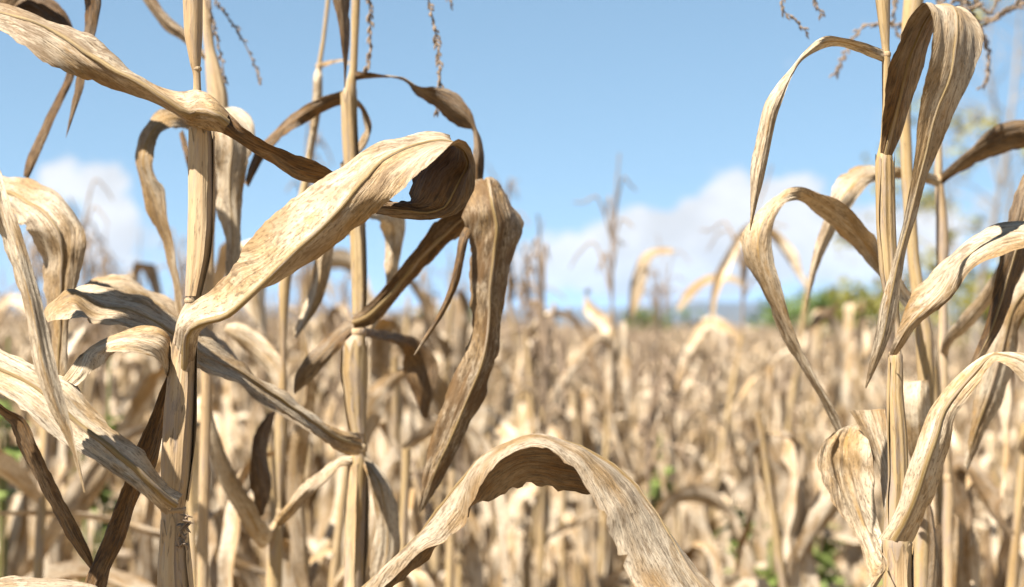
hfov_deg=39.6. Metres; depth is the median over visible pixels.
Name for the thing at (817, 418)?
field corn
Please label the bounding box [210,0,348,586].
corn plant
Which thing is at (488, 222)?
corn plant
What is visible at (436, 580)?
field corn
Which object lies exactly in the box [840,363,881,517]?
field corn
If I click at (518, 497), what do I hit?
tall corn
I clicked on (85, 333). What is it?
tall corn
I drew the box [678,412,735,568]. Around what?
field corn
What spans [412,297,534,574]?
field corn
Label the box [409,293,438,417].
field corn
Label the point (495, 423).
tall corn
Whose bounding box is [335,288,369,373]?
field corn
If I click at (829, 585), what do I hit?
field corn
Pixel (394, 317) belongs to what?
field corn
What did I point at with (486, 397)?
field corn
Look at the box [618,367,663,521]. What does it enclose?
field corn
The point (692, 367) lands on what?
field corn
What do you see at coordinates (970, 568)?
field corn
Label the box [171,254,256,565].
field corn
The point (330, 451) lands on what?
field corn
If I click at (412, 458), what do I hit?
field corn
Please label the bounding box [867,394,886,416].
field corn
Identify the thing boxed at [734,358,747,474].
field corn
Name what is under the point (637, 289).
tall corn
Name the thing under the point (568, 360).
field corn
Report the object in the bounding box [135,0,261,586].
corn plant
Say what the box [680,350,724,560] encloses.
field corn
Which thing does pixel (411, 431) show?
field corn
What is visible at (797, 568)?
field corn
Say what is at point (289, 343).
field corn
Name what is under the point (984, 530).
field corn
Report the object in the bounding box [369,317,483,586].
field corn
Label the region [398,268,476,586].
tall corn
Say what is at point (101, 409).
field corn
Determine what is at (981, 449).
field corn
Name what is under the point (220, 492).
field corn
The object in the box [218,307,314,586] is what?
field corn
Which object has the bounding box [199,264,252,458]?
field corn
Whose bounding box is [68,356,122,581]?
plant
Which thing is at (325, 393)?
field corn
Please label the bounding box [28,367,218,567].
field corn
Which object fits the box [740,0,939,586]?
corn plant
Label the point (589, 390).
field corn
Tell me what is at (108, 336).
field corn
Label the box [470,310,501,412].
field corn
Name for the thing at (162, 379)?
field corn
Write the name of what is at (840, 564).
field corn
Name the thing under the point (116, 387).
field corn
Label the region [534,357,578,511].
field corn
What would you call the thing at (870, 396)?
field corn
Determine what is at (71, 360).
field corn
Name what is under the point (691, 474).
field corn
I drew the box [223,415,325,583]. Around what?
field corn
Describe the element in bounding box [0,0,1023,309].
sky
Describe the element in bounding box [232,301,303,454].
field corn
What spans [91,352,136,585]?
field corn
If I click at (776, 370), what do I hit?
field corn
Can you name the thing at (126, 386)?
field corn
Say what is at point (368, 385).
field corn
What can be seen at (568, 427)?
field corn
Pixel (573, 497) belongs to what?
field corn
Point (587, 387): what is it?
field corn
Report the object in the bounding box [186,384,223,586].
field corn
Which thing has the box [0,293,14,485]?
field corn
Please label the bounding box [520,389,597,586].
field corn
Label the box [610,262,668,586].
tall corn
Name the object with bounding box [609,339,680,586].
field corn
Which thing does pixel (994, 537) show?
field corn
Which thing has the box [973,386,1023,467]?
field corn
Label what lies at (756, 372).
field corn
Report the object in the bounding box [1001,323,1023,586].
field corn
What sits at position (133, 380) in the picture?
field corn
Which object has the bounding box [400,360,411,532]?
field corn
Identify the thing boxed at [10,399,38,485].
field corn
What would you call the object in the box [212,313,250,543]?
field corn
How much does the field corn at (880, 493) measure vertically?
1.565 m
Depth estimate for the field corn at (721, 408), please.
6.15 m
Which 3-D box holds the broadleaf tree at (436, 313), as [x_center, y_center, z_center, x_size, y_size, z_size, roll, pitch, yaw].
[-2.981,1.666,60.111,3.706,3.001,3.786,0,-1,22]
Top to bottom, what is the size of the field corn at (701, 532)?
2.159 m
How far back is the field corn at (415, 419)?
3.98 m
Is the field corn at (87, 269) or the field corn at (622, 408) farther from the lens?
the field corn at (87, 269)
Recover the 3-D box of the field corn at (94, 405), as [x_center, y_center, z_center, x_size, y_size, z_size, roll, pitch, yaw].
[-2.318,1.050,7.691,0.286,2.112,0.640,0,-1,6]
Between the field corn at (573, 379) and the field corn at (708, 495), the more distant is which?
the field corn at (573, 379)
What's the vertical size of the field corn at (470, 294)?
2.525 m
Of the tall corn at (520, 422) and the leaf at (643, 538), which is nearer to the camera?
the leaf at (643, 538)
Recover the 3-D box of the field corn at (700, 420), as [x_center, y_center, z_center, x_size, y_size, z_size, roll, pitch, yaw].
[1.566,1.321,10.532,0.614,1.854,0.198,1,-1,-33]
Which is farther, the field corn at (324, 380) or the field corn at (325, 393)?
the field corn at (324, 380)
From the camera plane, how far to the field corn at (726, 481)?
4.15 m
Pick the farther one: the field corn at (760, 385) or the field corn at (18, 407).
the field corn at (760, 385)
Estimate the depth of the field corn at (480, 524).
5.96 m
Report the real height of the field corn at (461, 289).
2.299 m
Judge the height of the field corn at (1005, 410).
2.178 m
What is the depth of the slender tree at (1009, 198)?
20.96 m
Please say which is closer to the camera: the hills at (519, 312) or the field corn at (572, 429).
the field corn at (572, 429)
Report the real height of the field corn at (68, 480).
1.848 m
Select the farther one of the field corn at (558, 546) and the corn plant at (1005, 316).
the field corn at (558, 546)
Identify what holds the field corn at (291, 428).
on the ground
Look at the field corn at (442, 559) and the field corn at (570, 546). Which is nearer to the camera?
the field corn at (570, 546)
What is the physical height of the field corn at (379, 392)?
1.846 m
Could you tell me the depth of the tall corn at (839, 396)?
4.92 m
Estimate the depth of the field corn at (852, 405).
9.77 m
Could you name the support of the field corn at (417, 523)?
on the ground
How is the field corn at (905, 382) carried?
on the ground
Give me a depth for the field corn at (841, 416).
6.30 m
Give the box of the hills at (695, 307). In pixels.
[2,301,1023,324]
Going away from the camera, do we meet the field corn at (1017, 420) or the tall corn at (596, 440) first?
the tall corn at (596, 440)
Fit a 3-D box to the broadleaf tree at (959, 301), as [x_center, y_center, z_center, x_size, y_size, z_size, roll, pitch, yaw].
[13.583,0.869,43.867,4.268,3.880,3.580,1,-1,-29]
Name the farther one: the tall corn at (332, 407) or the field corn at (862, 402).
the field corn at (862, 402)
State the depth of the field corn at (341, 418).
5.99 m
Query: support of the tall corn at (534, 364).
on the ground
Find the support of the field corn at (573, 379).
on the ground
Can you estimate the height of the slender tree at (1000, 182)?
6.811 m
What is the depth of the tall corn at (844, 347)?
4.26 m
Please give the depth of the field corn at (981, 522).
3.85 m
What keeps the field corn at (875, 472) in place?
on the ground
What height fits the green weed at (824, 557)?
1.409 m
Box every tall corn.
[0,242,93,575]
[0,394,35,577]
[28,271,156,586]
[64,227,128,555]
[69,241,186,573]
[91,228,260,576]
[264,261,348,554]
[275,304,390,527]
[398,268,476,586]
[400,270,469,586]
[462,241,557,586]
[466,214,627,586]
[467,165,552,584]
[472,153,513,585]
[484,310,604,586]
[489,291,568,586]
[507,219,565,586]
[569,153,676,586]
[604,165,812,586]
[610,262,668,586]
[641,234,690,489]
[676,224,838,586]
[803,322,841,500]
[811,299,876,586]
[971,482,1023,586]
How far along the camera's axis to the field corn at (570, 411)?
10.29 m
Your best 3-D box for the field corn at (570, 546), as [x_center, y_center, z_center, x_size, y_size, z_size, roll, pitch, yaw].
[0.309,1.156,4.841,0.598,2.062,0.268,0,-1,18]
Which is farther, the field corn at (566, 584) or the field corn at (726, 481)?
the field corn at (566, 584)
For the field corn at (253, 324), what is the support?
on the ground
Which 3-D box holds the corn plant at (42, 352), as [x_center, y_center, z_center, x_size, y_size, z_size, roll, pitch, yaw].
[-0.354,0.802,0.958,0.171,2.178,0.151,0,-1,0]
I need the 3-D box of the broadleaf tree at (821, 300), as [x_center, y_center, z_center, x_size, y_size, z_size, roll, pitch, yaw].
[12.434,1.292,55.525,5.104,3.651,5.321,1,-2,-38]
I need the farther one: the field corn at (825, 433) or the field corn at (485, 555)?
the field corn at (825, 433)
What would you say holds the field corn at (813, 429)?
on the ground
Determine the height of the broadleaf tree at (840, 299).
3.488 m
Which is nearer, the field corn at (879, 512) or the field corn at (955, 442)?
the field corn at (879, 512)
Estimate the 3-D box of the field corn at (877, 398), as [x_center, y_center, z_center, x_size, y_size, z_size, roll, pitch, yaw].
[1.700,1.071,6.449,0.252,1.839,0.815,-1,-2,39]
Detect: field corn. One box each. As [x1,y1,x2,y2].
[0,233,121,573]
[0,268,21,354]
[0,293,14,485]
[0,321,84,577]
[0,406,431,586]
[1,282,21,413]
[2,179,128,586]
[3,316,22,403]
[4,241,27,463]
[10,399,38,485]
[13,356,32,444]
[22,345,39,449]
[22,422,147,576]
[26,240,294,586]
[28,326,108,561]
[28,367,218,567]
[60,454,69,486]
[60,458,128,580]
[61,323,100,478]
[72,237,159,567]
[81,360,232,581]
[84,332,110,416]
[86,232,100,377]
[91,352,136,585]
[105,325,128,405]
[107,325,120,400]
[109,262,286,586]
[115,359,147,442]
[116,355,159,541]
[116,371,140,542]
[124,229,161,459]
[125,361,145,444]
[160,366,198,386]
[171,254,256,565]
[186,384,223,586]
[197,369,233,474]
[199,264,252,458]
[211,322,240,484]
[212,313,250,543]
[214,417,315,586]
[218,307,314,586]
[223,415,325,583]
[230,336,315,581]
[231,340,247,424]
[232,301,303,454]
[233,354,280,573]
[235,409,250,471]
[239,120,372,586]
[243,321,274,443]
[246,319,273,452]
[251,265,323,555]
[253,278,337,564]
[258,380,341,546]
[261,339,328,516]
[262,274,389,586]
[286,280,352,461]
[287,347,298,402]
[288,264,321,581]
[289,341,336,378]
[290,270,340,392]
[293,336,324,512]
[309,370,412,586]
[312,377,344,586]
[314,300,368,586]
[314,367,369,538]
[323,297,376,448]
[333,270,351,430]
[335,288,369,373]
[365,446,433,586]
[367,313,399,484]
[367,344,394,389]
[369,296,446,506]
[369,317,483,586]
[370,357,507,586]
[390,349,522,586]
[398,264,453,564]
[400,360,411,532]
[408,395,484,586]
[408,446,467,533]
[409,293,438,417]
[409,415,448,481]
[409,417,482,583]
[410,330,447,490]
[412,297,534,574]
[413,343,486,586]
[414,348,444,581]
[433,244,494,586]
[435,267,486,491]
[440,357,524,585]
[441,513,488,583]
[445,277,468,346]
[462,500,558,586]
[466,415,559,586]
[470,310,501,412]
[481,380,511,442]
[482,308,521,448]
[487,355,574,577]
[489,338,504,446]
[490,294,575,583]
[493,287,545,408]
[494,339,510,410]
[509,307,604,586]
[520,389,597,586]
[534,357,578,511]
[544,328,568,586]
[548,331,638,574]
[548,400,572,492]
[552,300,658,586]
[553,352,628,586]
[561,336,618,574]
[566,371,588,551]
[567,358,604,513]
[568,383,619,442]
[569,314,653,586]
[574,355,588,440]
[577,382,633,516]
[589,325,632,517]
[594,374,637,476]
[604,335,665,557]
[605,364,646,460]
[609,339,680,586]
[609,428,631,586]
[614,318,729,586]
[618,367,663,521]
[624,332,663,561]
[629,381,664,469]
[633,341,735,586]
[638,355,755,586]
[639,333,767,586]
[642,406,754,570]
[645,381,665,487]
[646,352,712,551]
[647,400,669,523]
[657,415,666,449]
[662,385,693,537]
[664,397,686,467]
[671,392,746,586]
[674,363,727,537]
[677,404,703,542]
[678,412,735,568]
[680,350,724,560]
[680,459,739,585]
[682,366,717,469]
[684,422,749,542]
[696,347,724,571]
[704,345,775,489]
[711,330,744,586]
[712,349,757,582]
[714,362,776,583]
[718,354,746,581]
[719,362,788,444]
[724,353,810,559]
[732,412,909,586]
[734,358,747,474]
[738,374,799,528]
[739,417,827,580]
[740,332,842,579]
[751,390,819,492]
[756,387,845,586]
[768,361,787,400]
[773,356,808,507]
[774,390,861,586]
[780,276,914,586]
[794,407,845,586]
[799,335,873,576]
[801,379,826,497]
[806,384,830,506]
[808,357,840,576]
[810,397,854,571]
[827,554,882,586]
[832,342,885,556]
[833,325,854,524]
[838,356,887,569]
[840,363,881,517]
[865,379,886,409]
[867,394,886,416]
[867,463,876,586]
[871,329,886,533]
[874,395,885,475]
[876,337,1003,530]
[879,452,910,511]
[880,365,904,394]
[886,311,958,419]
[912,347,980,586]
[949,383,981,549]
[951,418,983,543]
[952,423,1023,586]
[953,401,966,422]
[963,347,981,533]
[963,440,999,479]
[966,340,1012,532]
[967,401,1018,550]
[969,385,1018,585]
[969,386,1023,572]
[971,468,1023,586]
[972,418,1001,520]
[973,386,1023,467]
[973,424,1002,586]
[973,517,1023,538]
[974,415,1017,582]
[980,337,1023,552]
[986,415,1018,466]
[994,270,1023,586]
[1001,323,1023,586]
[1013,337,1023,427]
[1013,381,1023,406]
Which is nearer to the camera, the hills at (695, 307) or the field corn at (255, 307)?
the field corn at (255, 307)
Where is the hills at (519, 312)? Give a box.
[183,302,793,314]
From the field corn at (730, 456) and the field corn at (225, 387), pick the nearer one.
the field corn at (225, 387)
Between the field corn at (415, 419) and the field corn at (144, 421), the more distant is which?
the field corn at (144, 421)
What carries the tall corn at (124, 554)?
on the ground
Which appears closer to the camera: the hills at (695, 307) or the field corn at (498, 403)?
the field corn at (498, 403)
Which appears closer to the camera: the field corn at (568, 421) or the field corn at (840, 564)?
the field corn at (840, 564)
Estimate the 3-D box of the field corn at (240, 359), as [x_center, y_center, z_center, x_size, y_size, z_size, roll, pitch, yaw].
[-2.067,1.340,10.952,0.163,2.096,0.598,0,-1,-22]
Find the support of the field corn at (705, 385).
on the ground
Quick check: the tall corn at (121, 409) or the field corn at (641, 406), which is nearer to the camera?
the tall corn at (121, 409)
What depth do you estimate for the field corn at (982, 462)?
4.98 m
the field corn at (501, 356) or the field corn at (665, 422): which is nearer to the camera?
the field corn at (501, 356)
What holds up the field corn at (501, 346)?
on the ground
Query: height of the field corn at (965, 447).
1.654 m
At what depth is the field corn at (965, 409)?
7.88 m
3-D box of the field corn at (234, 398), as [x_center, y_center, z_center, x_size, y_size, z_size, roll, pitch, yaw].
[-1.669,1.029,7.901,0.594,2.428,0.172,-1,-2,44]
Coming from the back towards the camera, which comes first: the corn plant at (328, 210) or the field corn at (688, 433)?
the field corn at (688, 433)
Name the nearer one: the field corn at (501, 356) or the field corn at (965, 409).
the field corn at (965, 409)
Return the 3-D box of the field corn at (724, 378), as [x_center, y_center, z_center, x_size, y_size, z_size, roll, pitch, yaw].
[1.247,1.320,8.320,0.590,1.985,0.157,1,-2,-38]
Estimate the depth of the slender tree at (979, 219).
20.10 m
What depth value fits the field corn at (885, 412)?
10.09 m
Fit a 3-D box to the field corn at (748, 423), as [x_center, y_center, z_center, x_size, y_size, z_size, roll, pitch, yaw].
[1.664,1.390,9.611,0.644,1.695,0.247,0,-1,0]
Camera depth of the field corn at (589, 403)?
8.71 m
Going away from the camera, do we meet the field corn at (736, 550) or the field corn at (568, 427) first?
the field corn at (736, 550)
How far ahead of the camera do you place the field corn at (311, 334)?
7.39 m
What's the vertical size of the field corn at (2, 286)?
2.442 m
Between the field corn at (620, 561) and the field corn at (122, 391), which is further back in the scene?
the field corn at (620, 561)
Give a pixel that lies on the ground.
(566, 575)
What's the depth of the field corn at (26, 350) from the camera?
8.10 m
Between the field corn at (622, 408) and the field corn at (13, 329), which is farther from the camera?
the field corn at (13, 329)
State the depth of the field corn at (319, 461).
3.86 m
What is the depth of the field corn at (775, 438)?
6.78 m
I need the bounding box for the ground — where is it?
[28,325,977,586]
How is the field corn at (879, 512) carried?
on the ground
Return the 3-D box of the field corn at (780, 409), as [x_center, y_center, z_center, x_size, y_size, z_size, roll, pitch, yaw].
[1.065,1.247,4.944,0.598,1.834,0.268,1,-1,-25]
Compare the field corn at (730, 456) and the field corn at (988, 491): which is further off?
the field corn at (730, 456)
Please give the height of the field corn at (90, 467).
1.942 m
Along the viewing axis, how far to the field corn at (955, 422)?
9.30 m
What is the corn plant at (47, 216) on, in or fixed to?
on the ground
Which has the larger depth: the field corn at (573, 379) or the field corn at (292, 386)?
the field corn at (292, 386)
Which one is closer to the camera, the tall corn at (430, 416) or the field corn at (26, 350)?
the tall corn at (430, 416)
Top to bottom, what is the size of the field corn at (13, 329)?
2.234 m
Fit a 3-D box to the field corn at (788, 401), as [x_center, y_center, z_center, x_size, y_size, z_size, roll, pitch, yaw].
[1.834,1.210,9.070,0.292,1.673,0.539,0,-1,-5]
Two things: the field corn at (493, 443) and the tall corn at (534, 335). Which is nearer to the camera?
the tall corn at (534, 335)
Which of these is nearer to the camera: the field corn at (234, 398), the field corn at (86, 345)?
the field corn at (86, 345)
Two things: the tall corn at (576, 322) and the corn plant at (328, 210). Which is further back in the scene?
the tall corn at (576, 322)
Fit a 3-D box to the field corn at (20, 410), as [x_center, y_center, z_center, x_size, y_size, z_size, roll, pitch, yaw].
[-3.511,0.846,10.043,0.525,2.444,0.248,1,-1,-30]
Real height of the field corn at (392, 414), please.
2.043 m
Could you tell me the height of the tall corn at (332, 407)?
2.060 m
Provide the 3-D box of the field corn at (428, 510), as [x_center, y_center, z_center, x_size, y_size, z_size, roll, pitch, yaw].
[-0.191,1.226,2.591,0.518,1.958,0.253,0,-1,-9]
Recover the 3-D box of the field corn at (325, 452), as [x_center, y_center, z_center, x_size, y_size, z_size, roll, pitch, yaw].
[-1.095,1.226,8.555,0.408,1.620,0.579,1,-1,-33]
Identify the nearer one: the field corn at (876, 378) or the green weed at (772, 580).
the green weed at (772, 580)
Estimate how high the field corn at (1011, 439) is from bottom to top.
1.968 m
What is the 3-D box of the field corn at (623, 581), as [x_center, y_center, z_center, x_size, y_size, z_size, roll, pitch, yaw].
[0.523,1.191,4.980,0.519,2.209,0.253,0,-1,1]
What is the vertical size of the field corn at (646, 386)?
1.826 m
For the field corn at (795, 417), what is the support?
on the ground
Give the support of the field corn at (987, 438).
on the ground
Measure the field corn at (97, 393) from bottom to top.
2.438 m
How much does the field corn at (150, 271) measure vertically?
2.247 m
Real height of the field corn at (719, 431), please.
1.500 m
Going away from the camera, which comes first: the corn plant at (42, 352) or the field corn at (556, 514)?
the corn plant at (42, 352)
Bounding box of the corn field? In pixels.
[0,261,1023,514]
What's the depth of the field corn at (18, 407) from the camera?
7.63 m
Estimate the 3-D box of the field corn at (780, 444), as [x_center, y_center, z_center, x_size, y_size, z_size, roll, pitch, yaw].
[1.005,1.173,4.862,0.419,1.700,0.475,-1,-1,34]
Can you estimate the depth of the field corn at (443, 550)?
5.49 m
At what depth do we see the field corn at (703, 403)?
10.95 m
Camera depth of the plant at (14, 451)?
2.60 m
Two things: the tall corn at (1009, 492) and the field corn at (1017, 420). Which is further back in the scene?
the field corn at (1017, 420)
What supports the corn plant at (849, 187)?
on the ground
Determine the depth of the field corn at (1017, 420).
8.73 m
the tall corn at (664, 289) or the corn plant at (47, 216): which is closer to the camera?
the corn plant at (47, 216)
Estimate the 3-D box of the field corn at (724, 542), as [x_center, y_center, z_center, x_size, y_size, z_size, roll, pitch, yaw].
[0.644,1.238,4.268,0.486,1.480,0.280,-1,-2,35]
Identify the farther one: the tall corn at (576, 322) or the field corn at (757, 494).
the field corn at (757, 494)
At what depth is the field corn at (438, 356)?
7.04 m
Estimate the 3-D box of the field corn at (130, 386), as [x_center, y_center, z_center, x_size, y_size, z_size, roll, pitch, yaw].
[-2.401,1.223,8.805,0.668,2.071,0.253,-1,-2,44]
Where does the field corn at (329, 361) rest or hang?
on the ground
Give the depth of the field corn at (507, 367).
11.35 m
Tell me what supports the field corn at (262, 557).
on the ground
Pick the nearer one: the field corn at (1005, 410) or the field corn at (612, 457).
the field corn at (1005, 410)
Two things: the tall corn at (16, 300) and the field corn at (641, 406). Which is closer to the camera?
the tall corn at (16, 300)
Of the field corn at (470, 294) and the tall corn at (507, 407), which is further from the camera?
the field corn at (470, 294)
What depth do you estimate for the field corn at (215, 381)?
5.17 m
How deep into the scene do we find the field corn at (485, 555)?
4.73 m
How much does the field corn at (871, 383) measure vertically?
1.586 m
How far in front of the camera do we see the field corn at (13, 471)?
1.84 m
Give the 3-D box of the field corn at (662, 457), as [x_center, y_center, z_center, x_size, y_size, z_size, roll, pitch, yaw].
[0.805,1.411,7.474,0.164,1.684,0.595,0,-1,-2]
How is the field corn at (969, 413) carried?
on the ground
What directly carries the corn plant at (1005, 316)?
on the ground
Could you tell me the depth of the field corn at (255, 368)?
7.91 m
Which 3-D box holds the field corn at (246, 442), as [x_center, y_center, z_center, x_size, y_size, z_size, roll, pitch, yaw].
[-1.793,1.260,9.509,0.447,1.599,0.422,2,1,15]
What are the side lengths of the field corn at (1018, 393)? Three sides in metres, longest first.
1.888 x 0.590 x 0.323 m
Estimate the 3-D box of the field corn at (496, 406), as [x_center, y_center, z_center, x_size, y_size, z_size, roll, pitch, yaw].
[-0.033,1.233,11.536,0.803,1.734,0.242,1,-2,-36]
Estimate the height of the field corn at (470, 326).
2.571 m
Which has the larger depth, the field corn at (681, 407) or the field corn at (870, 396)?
the field corn at (681, 407)
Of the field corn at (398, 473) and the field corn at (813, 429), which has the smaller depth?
the field corn at (398, 473)
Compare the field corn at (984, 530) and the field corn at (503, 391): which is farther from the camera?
the field corn at (984, 530)
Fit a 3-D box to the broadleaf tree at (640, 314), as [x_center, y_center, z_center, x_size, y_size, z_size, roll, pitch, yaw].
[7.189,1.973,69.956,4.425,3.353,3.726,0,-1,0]
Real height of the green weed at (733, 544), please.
1.456 m
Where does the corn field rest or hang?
on the ground
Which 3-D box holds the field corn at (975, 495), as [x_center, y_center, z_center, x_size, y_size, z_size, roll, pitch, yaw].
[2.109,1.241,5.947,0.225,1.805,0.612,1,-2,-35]
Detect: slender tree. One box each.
[810,179,992,349]
[827,86,1013,365]
[919,1,1023,454]
[948,0,1023,327]
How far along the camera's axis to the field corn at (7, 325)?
10.47 m
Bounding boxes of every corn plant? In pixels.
[0,0,100,436]
[0,0,475,586]
[0,171,96,586]
[44,0,523,586]
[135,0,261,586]
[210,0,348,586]
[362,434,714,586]
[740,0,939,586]
[750,0,1023,586]
[804,0,1023,586]
[964,175,1023,469]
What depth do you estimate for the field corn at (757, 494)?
7.63 m
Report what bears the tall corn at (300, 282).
on the ground
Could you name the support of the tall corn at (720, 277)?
on the ground
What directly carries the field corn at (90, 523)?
on the ground
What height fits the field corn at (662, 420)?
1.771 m
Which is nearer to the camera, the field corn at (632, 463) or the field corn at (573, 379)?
the field corn at (573, 379)
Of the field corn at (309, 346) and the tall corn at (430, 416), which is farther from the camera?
the field corn at (309, 346)
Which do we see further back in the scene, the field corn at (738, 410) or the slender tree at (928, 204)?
the slender tree at (928, 204)
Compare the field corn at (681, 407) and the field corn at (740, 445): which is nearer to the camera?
the field corn at (740, 445)
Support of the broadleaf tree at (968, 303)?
on the ground
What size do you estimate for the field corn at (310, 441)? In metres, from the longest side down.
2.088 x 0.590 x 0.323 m
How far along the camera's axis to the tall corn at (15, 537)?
2.75 m
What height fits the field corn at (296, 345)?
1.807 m
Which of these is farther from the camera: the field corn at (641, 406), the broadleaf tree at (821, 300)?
the broadleaf tree at (821, 300)
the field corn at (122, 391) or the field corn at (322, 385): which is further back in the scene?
the field corn at (322, 385)
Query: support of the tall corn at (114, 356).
on the ground
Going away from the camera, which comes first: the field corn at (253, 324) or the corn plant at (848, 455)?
the corn plant at (848, 455)
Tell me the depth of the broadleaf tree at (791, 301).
69.37 m
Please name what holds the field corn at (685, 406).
on the ground
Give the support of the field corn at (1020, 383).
on the ground
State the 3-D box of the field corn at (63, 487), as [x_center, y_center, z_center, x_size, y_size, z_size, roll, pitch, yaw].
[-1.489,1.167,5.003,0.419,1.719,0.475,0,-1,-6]
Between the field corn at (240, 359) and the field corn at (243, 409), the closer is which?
the field corn at (243, 409)
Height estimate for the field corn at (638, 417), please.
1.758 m
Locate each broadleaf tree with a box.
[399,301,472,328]
[614,300,704,333]
[746,289,841,332]
[756,283,879,334]
[824,276,912,337]
[899,268,990,338]
[948,256,1023,339]
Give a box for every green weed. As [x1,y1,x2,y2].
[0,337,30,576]
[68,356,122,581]
[645,434,674,530]
[712,502,783,582]
[755,536,778,586]
[814,522,866,586]
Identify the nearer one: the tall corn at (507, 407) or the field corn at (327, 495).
the field corn at (327, 495)
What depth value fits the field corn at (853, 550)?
3.42 m
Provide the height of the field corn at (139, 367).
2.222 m
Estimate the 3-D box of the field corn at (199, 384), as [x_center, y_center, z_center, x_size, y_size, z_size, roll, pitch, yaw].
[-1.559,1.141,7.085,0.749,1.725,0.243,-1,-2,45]
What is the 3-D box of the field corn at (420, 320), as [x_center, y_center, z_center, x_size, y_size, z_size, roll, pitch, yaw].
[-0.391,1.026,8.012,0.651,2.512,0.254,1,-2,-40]
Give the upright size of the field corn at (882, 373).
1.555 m
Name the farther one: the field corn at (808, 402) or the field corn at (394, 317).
the field corn at (808, 402)
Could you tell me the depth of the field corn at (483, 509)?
3.85 m
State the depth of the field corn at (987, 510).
8.07 m
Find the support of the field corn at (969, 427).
on the ground
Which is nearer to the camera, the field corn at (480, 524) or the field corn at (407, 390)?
the field corn at (407, 390)
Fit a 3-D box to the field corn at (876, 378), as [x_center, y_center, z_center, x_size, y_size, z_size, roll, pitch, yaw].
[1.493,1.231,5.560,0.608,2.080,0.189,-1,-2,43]
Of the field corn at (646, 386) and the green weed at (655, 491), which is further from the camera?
the field corn at (646, 386)

